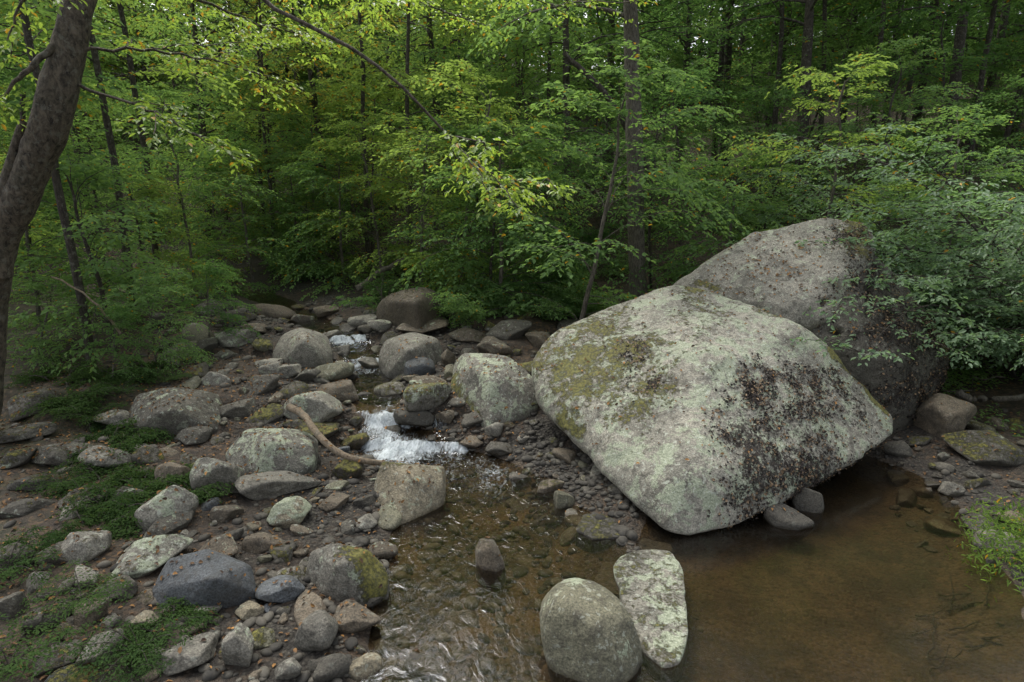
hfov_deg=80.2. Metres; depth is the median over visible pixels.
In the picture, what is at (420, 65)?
tree
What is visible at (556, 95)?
sapling
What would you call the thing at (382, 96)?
sapling
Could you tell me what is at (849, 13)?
tree
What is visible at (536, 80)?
sapling
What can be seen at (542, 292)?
shrub
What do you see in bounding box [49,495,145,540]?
shrub
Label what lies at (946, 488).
stone
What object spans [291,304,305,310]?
stone
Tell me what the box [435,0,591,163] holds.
tree
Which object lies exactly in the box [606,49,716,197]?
sapling
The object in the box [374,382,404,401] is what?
stone
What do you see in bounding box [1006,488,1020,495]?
stone
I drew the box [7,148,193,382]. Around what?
sapling
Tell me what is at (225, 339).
boulder
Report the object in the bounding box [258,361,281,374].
stone
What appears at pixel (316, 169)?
sapling
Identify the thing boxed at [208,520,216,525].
stone
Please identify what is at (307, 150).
sapling
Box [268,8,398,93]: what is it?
tree
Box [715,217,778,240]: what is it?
shrub
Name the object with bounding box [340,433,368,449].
stone
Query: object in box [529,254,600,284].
shrub
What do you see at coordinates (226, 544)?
stone
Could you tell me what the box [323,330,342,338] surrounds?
stone
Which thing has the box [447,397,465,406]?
stone
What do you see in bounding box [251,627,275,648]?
stone
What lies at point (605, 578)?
boulder
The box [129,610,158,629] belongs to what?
stone
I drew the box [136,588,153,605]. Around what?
stone
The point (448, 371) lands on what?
stone
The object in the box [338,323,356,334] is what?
stone
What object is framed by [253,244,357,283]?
shrub
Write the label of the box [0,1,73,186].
tree
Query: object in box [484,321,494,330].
stone
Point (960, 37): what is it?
tree
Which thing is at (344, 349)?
stone
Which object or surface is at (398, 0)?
sky
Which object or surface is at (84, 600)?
fern
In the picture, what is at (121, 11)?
tree
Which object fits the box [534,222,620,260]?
shrub
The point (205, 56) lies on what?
sapling
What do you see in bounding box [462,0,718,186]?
tree
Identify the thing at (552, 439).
stone
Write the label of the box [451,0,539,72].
tree
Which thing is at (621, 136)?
sapling
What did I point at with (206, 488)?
fern
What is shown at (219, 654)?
stone
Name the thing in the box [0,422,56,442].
stone
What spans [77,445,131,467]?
stone
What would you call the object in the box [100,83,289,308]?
sapling
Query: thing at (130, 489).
stone
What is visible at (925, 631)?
dead twig
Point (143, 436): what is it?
shrub
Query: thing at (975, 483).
stone
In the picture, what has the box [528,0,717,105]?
tree
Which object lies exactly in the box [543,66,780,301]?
sapling
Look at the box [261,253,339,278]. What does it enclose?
shrub
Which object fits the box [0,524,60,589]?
shrub
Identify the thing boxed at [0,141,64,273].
sapling
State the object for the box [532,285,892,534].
giant boulder
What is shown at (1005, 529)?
streamside grass
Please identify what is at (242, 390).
stone
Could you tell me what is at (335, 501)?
stone
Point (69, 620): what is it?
stone
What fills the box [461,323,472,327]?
stone
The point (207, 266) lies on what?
sapling
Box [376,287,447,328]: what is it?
boulder
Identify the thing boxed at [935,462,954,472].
stone
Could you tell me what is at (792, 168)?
sapling
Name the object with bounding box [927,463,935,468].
stone
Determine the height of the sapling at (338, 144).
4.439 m
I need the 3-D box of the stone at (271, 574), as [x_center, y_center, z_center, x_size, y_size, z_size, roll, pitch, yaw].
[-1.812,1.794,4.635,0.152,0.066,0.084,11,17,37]
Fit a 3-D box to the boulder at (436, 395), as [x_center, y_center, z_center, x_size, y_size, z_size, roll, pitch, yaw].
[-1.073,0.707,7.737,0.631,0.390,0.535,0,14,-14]
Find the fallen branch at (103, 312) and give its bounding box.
[51,276,120,333]
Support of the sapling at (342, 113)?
on the ground at (850, 585)
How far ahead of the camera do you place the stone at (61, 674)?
3.58 m
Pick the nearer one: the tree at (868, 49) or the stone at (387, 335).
the stone at (387, 335)
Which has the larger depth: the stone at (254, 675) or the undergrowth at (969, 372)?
the undergrowth at (969, 372)
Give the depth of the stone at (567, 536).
5.61 m
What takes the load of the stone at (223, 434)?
on the ground at (850, 585)
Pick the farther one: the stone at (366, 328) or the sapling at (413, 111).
the sapling at (413, 111)
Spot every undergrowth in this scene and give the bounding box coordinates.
[9,119,1023,317]
[941,356,1023,479]
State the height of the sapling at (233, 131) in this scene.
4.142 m
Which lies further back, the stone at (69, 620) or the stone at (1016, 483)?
the stone at (1016, 483)
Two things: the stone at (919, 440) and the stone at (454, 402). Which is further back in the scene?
the stone at (454, 402)
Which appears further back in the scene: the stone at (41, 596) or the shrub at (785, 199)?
the shrub at (785, 199)
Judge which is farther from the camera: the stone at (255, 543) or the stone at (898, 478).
the stone at (898, 478)
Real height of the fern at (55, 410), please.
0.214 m
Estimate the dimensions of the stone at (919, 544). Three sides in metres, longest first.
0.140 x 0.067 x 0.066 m
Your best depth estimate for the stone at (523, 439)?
7.17 m
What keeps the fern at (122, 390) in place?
on the ground at (850, 585)
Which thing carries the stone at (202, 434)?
on the ground at (850, 585)
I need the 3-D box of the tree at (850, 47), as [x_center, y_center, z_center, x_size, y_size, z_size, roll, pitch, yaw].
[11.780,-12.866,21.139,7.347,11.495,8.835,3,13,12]
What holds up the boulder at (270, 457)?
on the ground at (850, 585)
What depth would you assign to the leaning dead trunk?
12.41 m
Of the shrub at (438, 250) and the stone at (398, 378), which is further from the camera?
the shrub at (438, 250)
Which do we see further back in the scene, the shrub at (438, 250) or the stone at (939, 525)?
the shrub at (438, 250)
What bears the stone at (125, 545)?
on the ground at (850, 585)
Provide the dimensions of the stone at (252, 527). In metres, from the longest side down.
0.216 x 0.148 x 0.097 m
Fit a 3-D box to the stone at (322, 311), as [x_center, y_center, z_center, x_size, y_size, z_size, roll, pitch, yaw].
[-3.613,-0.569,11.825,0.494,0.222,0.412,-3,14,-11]
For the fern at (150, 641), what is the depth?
3.73 m
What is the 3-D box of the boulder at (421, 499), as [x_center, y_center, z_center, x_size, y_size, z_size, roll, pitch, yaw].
[-1.018,1.497,5.998,0.710,0.504,0.865,0,14,0]
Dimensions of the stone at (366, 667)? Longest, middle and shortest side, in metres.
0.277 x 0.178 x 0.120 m
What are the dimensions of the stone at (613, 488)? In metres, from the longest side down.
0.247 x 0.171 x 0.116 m
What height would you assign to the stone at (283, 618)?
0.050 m
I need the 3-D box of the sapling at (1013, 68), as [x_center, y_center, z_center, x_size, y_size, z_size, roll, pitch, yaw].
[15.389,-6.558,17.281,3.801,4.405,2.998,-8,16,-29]
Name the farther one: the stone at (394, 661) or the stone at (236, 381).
the stone at (236, 381)
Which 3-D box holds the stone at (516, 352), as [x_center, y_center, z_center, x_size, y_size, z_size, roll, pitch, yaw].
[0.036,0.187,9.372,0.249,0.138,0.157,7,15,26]
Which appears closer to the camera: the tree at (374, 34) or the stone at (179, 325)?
the stone at (179, 325)
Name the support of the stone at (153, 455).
on the ground at (850, 585)
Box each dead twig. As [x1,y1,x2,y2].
[912,623,939,635]
[926,611,934,658]
[928,649,964,659]
[929,644,950,671]
[938,592,970,596]
[946,598,975,610]
[948,573,953,612]
[949,621,978,630]
[953,600,983,606]
[965,643,985,647]
[974,376,1005,379]
[981,637,1003,645]
[983,575,989,606]
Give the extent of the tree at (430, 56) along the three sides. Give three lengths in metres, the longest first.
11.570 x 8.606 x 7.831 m
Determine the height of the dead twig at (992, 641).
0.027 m
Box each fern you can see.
[0,612,91,681]
[6,559,132,630]
[16,457,99,493]
[20,391,93,418]
[32,350,70,362]
[51,401,127,425]
[63,485,141,520]
[66,607,208,681]
[76,636,174,681]
[96,374,147,394]
[146,473,234,502]
[148,367,191,382]
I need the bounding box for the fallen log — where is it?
[355,255,408,291]
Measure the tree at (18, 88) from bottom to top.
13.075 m
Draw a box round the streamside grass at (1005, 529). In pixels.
[944,490,1023,605]
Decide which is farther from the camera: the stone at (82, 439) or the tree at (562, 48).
the tree at (562, 48)
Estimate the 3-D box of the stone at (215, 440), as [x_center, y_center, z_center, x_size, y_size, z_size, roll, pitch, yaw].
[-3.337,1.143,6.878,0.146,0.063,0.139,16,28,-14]
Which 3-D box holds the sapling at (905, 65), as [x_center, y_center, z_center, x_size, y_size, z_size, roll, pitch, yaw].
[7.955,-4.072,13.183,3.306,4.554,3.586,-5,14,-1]
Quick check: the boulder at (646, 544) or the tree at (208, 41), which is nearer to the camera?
the boulder at (646, 544)
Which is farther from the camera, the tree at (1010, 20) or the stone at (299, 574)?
the tree at (1010, 20)
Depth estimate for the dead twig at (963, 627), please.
4.49 m
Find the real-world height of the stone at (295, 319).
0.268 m
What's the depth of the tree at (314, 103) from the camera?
15.82 m
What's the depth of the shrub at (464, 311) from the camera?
10.07 m
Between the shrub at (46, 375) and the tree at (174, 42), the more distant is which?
the tree at (174, 42)
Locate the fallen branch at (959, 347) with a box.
[949,342,1014,349]
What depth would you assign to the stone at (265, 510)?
5.56 m
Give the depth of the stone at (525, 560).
5.40 m
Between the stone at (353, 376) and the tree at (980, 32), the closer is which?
the stone at (353, 376)
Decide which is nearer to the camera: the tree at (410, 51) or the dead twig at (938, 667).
the dead twig at (938, 667)
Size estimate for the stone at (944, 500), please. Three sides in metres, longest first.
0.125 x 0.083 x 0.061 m
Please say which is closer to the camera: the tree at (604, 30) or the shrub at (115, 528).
the shrub at (115, 528)
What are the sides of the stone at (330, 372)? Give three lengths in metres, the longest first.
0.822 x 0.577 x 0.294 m
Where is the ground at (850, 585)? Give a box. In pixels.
[0,31,1023,681]
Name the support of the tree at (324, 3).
on the ground at (850, 585)
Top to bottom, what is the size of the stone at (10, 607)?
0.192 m
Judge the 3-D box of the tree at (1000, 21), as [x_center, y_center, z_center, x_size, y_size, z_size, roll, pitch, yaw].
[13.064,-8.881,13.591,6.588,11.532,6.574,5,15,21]
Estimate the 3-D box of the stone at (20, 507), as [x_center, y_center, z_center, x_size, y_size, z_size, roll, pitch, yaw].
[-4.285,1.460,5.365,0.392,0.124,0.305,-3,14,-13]
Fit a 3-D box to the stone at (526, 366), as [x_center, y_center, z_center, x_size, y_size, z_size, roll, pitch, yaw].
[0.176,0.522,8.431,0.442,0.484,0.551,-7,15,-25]
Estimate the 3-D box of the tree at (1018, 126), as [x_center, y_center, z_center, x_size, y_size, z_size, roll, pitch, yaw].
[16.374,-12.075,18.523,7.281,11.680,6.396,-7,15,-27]
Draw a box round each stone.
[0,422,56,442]
[0,447,36,469]
[0,498,55,517]
[0,542,34,569]
[0,591,29,619]
[7,388,59,421]
[7,474,57,490]
[21,598,73,630]
[26,571,49,593]
[31,442,93,465]
[32,541,67,564]
[33,642,81,675]
[36,591,52,600]
[45,663,100,681]
[54,622,83,640]
[58,484,109,508]
[58,616,73,624]
[59,503,91,520]
[61,530,111,563]
[71,437,85,442]
[73,597,110,627]
[74,563,98,587]
[75,628,123,664]
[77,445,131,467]
[91,575,137,600]
[93,409,129,426]
[98,613,121,628]
[113,486,143,498]
[121,541,133,548]
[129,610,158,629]
[130,444,165,463]
[134,485,198,530]
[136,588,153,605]
[140,669,160,681]
[142,509,193,537]
[151,312,173,325]
[153,630,219,675]
[154,462,190,485]
[160,340,197,359]
[160,447,178,456]
[164,329,178,334]
[167,319,189,329]
[176,426,212,444]
[178,376,200,388]
[179,452,196,462]
[179,619,207,634]
[180,324,213,341]
[180,530,188,535]
[184,362,208,378]
[187,530,197,537]
[189,457,245,493]
[189,605,222,614]
[193,299,224,314]
[195,337,218,352]
[199,534,238,556]
[201,371,230,385]
[201,497,222,510]
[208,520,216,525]
[209,505,243,522]
[210,311,256,325]
[210,436,224,445]
[212,615,223,624]
[213,349,234,358]
[216,369,230,374]
[218,648,222,658]
[219,398,255,417]
[219,432,230,437]
[221,622,253,666]
[224,362,238,369]
[224,528,243,540]
[225,303,235,309]
[226,308,247,312]
[231,377,240,384]
[234,600,264,620]
[238,387,248,393]
[241,532,285,553]
[242,323,266,332]
[244,374,279,394]
[244,521,261,531]
[248,669,261,680]
[249,403,284,423]
[251,339,273,351]
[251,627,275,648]
[254,303,295,318]
[255,358,282,366]
[255,575,304,602]
[256,554,271,562]
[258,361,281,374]
[263,506,272,514]
[264,603,269,612]
[266,496,311,527]
[266,570,276,578]
[268,392,282,403]
[269,544,292,562]
[273,327,282,331]
[274,527,282,531]
[274,658,301,679]
[276,606,290,614]
[277,566,304,580]
[278,364,301,377]
[278,613,287,624]
[279,381,309,398]
[281,419,303,428]
[284,540,296,549]
[289,314,314,326]
[290,524,313,535]
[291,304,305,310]
[293,548,308,557]
[294,369,320,380]
[294,589,325,626]
[294,609,338,650]
[299,422,338,438]
[307,659,319,672]
[309,497,319,501]
[311,487,322,495]
[313,305,339,317]
[313,378,329,383]
[313,653,349,681]
[314,362,354,381]
[316,380,358,401]
[318,493,349,511]
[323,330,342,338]
[323,480,348,490]
[330,317,343,325]
[331,459,363,478]
[332,345,349,358]
[333,599,381,633]
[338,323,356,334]
[339,446,349,452]
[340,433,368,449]
[340,519,354,534]
[342,400,351,404]
[347,314,376,325]
[347,372,358,380]
[348,416,362,426]
[348,652,382,681]
[353,494,376,506]
[354,645,365,653]
[356,513,377,529]
[357,391,372,401]
[358,324,372,333]
[358,357,378,369]
[363,307,376,314]
[364,597,382,607]
[367,319,391,331]
[367,541,397,559]
[371,346,380,354]
[373,638,387,650]
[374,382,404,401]
[377,503,401,530]
[380,660,385,671]
[381,331,398,345]
[382,425,401,438]
[385,664,394,677]
[387,600,398,608]
[387,657,398,665]
[388,574,395,581]
[391,373,405,381]
[393,407,434,426]
[402,374,418,381]
[403,652,442,677]
[404,357,434,375]
[409,375,445,384]
[418,550,441,562]
[425,435,438,445]
[435,410,454,423]
[441,348,454,364]
[443,610,478,631]
[444,364,453,379]
[445,436,454,442]
[447,345,455,350]
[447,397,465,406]
[448,469,464,479]
[459,435,482,447]
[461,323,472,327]
[461,348,477,354]
[461,411,482,427]
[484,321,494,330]
[484,422,503,436]
[484,441,512,456]
[499,490,509,499]
[503,421,514,427]
[505,498,530,510]
[508,471,530,486]
[512,349,520,355]
[514,555,539,566]
[517,310,534,318]
[517,435,528,442]
[519,361,532,375]
[522,467,530,474]
[522,518,530,522]
[525,331,549,348]
[529,420,537,425]
[535,479,564,497]
[544,515,561,527]
[546,452,555,459]
[550,437,556,443]
[552,448,576,464]
[552,473,558,479]
[553,490,574,517]
[560,526,576,545]
[565,508,581,526]
[578,461,587,467]
[590,464,602,477]
[608,484,623,494]
[762,503,813,541]
[791,487,823,524]
[884,440,912,456]
[886,470,908,486]
[896,488,916,507]
[908,436,932,445]
[909,486,932,497]
[913,446,922,451]
[914,540,927,547]
[915,504,926,508]
[923,508,933,513]
[923,516,963,535]
[923,546,937,552]
[924,480,939,488]
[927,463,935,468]
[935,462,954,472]
[937,452,949,460]
[937,481,965,496]
[939,496,951,504]
[950,516,959,520]
[960,513,998,530]
[962,478,991,489]
[963,470,979,478]
[966,419,995,431]
[971,530,1023,556]
[986,416,1008,430]
[995,511,1023,524]
[1005,418,1023,429]
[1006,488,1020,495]
[1007,480,1023,487]
[1016,440,1023,446]
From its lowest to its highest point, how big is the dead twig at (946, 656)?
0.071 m
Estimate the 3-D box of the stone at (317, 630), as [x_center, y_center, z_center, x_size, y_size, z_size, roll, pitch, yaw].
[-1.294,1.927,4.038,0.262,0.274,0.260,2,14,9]
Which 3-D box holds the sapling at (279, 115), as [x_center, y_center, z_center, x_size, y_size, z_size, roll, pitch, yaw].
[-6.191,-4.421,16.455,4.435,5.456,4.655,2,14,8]
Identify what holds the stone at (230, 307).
on the ground at (850, 585)
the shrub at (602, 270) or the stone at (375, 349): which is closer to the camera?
the stone at (375, 349)
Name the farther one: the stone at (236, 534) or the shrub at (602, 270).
the shrub at (602, 270)
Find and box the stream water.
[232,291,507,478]
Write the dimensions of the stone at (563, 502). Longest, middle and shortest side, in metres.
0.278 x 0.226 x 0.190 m
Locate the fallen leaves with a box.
[0,217,1023,681]
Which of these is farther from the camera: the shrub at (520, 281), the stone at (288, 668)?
the shrub at (520, 281)
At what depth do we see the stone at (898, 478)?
6.63 m
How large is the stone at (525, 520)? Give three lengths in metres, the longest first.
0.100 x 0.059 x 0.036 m
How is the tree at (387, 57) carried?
on the ground at (850, 585)
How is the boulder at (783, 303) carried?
on the ground at (850, 585)
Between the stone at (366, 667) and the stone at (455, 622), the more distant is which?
the stone at (455, 622)
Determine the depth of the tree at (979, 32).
37.81 m
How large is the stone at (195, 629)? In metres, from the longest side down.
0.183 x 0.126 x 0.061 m
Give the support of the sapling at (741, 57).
on the ground at (850, 585)
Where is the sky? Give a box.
[107,0,1019,72]
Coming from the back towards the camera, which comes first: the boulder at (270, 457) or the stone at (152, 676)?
the boulder at (270, 457)
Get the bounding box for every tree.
[0,0,117,170]
[0,0,157,132]
[0,0,172,365]
[0,0,183,285]
[0,0,194,264]
[0,0,221,294]
[0,0,247,318]
[0,0,657,416]
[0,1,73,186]
[0,1,155,150]
[0,13,50,131]
[0,15,95,124]
[0,54,42,129]
[1,0,170,235]
[9,0,127,117]
[29,0,244,153]
[40,1,120,157]
[82,0,332,249]
[86,3,205,115]
[92,0,318,136]
[94,0,229,200]
[95,0,197,99]
[101,0,206,93]
[102,0,241,115]
[105,0,200,73]
[123,0,379,145]
[131,0,333,215]
[136,2,252,80]
[156,0,378,249]
[157,0,406,204]
[160,0,334,103]
[175,0,442,246]
[190,0,353,98]
[196,0,344,257]
[202,6,282,71]
[211,0,430,186]
[231,4,327,80]
[261,0,498,265]
[265,0,423,120]
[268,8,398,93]
[284,0,521,132]
[290,0,580,219]
[320,0,541,255]
[328,0,499,177]
[333,0,458,91]
[365,2,498,75]
[384,0,510,112]
[385,0,557,117]
[391,0,524,211]
[396,0,538,97]
[434,0,605,183]
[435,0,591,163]
[438,0,737,229]
[441,0,605,103]
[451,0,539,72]
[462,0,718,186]
[465,0,647,298]
[467,0,698,126]
[490,0,674,211]
[492,0,623,88]
[509,0,643,163]
[522,0,659,83]
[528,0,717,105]
[573,0,664,79]
[575,0,794,172]
[582,0,698,95]
[614,0,857,166]
[616,0,821,175]
[622,2,769,98]
[638,0,800,113]
[640,4,762,76]
[662,1,843,129]
[667,0,862,76]
[668,0,796,190]
[677,0,941,186]
[685,0,879,138]
[691,0,880,150]
[696,0,911,92]
[699,0,911,216]
[718,0,923,75]
[736,0,955,135]
[773,0,901,70]
[784,0,920,189]
[785,0,1022,162]
[812,0,1023,134]
[815,0,1002,168]
[831,0,1023,96]
[845,0,969,196]
[847,0,1022,68]
[848,0,910,106]
[851,0,1023,178]
[894,0,1023,123]
[918,0,1023,54]
[920,0,1023,63]
[932,4,1023,57]
[946,0,1023,137]
[952,0,1023,31]
[980,4,1023,37]
[996,70,1023,162]
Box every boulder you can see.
[111,534,193,578]
[128,387,222,436]
[152,549,256,609]
[214,329,256,347]
[226,428,317,474]
[234,470,322,500]
[272,328,332,367]
[283,391,342,421]
[305,544,389,605]
[374,461,445,525]
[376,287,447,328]
[379,332,442,379]
[396,317,448,333]
[403,382,451,410]
[448,328,485,342]
[451,353,537,427]
[475,538,505,587]
[477,336,512,355]
[486,319,531,339]
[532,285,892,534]
[539,578,641,681]
[557,319,578,329]
[575,513,619,553]
[594,562,618,598]
[613,550,687,681]
[639,538,672,552]
[672,218,876,330]
[810,255,950,432]
[912,393,976,439]
[941,430,1023,466]
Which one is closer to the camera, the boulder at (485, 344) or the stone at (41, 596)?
the stone at (41, 596)
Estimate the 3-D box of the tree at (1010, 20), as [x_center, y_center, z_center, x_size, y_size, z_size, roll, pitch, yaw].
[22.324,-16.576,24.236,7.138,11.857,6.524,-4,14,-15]
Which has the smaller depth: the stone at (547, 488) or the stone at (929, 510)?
the stone at (929, 510)
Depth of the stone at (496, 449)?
7.04 m
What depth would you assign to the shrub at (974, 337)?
7.88 m
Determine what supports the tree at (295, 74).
on the ground at (850, 585)
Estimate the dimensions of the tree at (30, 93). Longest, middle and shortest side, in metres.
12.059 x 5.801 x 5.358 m
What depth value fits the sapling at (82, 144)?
14.17 m
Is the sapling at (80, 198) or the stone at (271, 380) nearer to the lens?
the stone at (271, 380)
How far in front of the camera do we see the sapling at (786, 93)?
14.06 m
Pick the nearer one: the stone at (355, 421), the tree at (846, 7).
the stone at (355, 421)
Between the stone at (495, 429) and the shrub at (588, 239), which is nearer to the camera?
the stone at (495, 429)
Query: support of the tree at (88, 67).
on the ground at (850, 585)
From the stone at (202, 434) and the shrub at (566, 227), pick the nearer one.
the stone at (202, 434)
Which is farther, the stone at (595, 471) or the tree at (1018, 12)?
the tree at (1018, 12)
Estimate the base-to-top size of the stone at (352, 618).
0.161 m
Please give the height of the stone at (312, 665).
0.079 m
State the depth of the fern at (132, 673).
3.60 m
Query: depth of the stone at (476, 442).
7.20 m
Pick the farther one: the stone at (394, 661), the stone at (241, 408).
the stone at (241, 408)
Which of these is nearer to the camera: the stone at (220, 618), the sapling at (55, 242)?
the stone at (220, 618)
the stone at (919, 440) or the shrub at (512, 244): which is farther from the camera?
the shrub at (512, 244)
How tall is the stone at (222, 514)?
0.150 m
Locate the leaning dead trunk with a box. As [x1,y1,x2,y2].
[562,51,658,184]
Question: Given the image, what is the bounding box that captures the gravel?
[0,295,1023,681]
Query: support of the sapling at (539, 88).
on the ground at (850, 585)
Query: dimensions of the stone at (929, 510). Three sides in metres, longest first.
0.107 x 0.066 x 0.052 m
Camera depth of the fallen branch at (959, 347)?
8.85 m
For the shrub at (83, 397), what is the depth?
7.33 m
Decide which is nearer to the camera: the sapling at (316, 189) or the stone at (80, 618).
the stone at (80, 618)
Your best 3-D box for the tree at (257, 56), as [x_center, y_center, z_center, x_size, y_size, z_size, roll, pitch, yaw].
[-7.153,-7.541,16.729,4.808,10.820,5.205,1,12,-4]
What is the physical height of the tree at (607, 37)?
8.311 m
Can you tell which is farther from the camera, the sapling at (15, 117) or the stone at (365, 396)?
the sapling at (15, 117)
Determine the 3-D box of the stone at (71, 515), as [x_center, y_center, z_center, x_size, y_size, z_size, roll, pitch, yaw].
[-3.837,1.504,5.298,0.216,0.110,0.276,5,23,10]
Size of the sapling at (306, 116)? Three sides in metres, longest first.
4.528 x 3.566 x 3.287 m
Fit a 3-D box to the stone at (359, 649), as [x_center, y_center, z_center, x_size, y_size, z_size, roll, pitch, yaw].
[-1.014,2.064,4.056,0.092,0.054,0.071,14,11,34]
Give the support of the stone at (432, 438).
on the ground at (850, 585)
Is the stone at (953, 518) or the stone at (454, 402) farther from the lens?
the stone at (454, 402)
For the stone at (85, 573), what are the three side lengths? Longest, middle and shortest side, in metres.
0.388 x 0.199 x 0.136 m
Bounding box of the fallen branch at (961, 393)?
[955,389,1023,401]
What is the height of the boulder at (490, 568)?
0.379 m
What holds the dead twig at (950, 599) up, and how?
on the ground at (850, 585)
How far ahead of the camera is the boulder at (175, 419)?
7.12 m
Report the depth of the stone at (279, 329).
10.37 m
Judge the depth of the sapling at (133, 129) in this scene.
21.93 m
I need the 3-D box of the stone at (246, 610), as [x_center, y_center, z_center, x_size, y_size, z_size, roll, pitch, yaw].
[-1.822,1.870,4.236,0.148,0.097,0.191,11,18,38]
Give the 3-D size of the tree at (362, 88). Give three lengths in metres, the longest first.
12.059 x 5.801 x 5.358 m
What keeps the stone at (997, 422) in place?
on the ground at (850, 585)
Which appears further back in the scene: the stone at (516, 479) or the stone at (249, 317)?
the stone at (249, 317)
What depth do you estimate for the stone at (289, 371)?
8.50 m
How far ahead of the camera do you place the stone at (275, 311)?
11.40 m
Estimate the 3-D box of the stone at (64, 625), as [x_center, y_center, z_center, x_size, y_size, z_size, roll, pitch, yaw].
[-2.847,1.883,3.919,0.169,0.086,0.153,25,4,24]
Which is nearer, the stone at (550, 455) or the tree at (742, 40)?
the stone at (550, 455)
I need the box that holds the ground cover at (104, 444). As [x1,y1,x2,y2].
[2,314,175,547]
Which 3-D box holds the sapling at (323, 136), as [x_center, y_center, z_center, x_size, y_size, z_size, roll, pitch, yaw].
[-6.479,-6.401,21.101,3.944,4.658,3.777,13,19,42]
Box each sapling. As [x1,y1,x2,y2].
[0,0,115,311]
[0,77,73,217]
[0,77,143,218]
[0,117,65,263]
[0,135,164,332]
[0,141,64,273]
[0,148,67,289]
[1,149,71,244]
[4,130,133,244]
[5,273,93,377]
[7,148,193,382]
[33,116,202,277]
[36,142,92,221]
[42,166,231,298]
[67,305,163,386]
[72,88,178,219]
[84,264,217,375]
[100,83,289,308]
[111,85,239,238]
[131,132,287,288]
[151,40,289,219]
[153,258,261,346]
[167,139,336,300]
[174,71,374,260]
[175,180,239,256]
[184,125,279,236]
[186,124,310,263]
[207,119,317,249]
[217,136,368,271]
[234,99,362,262]
[261,190,361,282]
[263,146,423,300]
[274,82,367,210]
[274,165,344,226]
[277,80,401,238]
[277,109,335,195]
[279,75,416,267]
[291,91,401,212]
[295,103,450,283]
[299,32,429,208]
[323,99,524,295]
[358,111,494,235]
[364,58,597,315]
[384,115,572,295]
[388,108,454,189]
[388,119,607,306]
[399,21,528,194]
[401,54,554,211]
[419,158,575,326]
[439,4,611,227]
[471,39,758,320]
[483,114,608,271]
[491,36,572,164]
[497,50,600,177]
[535,22,676,201]
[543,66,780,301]
[560,99,663,233]
[571,98,625,176]
[589,94,671,169]
[590,56,751,266]
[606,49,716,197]
[646,148,806,292]
[665,78,765,181]
[696,84,808,229]
[696,141,847,232]
[714,51,968,256]
[722,52,819,180]
[728,53,796,160]
[746,20,917,215]
[786,56,973,217]
[790,30,982,231]
[837,163,983,308]
[843,0,1023,210]
[854,53,945,148]
[854,102,1023,325]
[900,19,1013,136]
[906,37,1023,147]
[921,69,1023,261]
[936,95,1022,156]
[979,35,1023,159]
[985,69,1023,170]
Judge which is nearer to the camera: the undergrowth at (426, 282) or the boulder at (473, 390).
the boulder at (473, 390)
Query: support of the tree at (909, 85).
on the ground at (850, 585)
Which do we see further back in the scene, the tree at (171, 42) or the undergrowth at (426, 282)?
the tree at (171, 42)
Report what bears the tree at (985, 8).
on the ground at (850, 585)
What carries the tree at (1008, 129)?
on the ground at (850, 585)
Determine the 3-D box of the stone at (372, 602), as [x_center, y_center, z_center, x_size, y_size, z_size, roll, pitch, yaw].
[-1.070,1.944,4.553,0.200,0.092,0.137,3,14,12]
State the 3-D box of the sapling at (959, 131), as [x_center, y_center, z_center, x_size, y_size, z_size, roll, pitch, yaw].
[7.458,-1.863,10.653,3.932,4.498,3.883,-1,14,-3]
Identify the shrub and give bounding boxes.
[0,518,89,551]
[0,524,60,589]
[4,359,115,389]
[24,372,123,423]
[37,460,151,499]
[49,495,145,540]
[59,415,176,474]
[64,420,123,442]
[64,462,189,520]
[77,366,140,384]
[89,462,231,526]
[100,356,179,390]
[108,466,163,490]
[115,596,221,671]
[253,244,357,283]
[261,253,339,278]
[329,271,451,313]
[363,243,482,278]
[421,291,530,328]
[425,254,506,285]
[464,236,549,275]
[467,274,577,319]
[469,261,589,314]
[472,219,579,244]
[473,228,551,256]
[483,279,596,314]
[505,266,623,317]
[506,290,616,320]
[529,215,587,237]
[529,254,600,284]
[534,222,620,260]
[558,243,646,277]
[701,203,788,232]
[707,188,809,231]
[710,147,1023,361]
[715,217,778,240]
[725,183,1023,358]
[768,123,1023,380]
[883,230,1023,380]
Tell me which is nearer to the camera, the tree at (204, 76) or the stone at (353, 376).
the stone at (353, 376)
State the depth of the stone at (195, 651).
3.70 m
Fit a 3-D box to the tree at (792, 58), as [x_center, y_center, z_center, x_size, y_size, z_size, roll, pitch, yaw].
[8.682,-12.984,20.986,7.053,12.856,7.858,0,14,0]
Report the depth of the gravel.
5.44 m
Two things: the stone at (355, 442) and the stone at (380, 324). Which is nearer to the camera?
the stone at (355, 442)
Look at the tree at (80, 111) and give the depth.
16.68 m
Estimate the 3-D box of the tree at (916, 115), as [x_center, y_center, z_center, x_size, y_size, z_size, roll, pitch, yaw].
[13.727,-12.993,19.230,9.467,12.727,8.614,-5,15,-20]
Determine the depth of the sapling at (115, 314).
7.90 m
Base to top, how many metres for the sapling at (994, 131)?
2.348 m
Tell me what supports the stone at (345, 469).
on the ground at (850, 585)
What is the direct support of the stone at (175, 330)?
on the ground at (850, 585)
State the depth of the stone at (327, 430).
7.19 m
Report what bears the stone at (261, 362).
on the ground at (850, 585)
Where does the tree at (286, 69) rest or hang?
on the ground at (850, 585)
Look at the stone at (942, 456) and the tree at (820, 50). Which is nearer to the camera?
the stone at (942, 456)
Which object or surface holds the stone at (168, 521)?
on the ground at (850, 585)
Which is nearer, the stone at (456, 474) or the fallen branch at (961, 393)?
the stone at (456, 474)
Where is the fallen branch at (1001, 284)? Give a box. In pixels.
[940,279,1020,301]
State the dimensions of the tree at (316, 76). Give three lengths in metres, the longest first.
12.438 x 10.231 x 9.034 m
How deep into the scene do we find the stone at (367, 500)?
5.78 m
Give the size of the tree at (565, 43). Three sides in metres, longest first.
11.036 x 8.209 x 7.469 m
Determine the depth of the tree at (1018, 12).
23.05 m

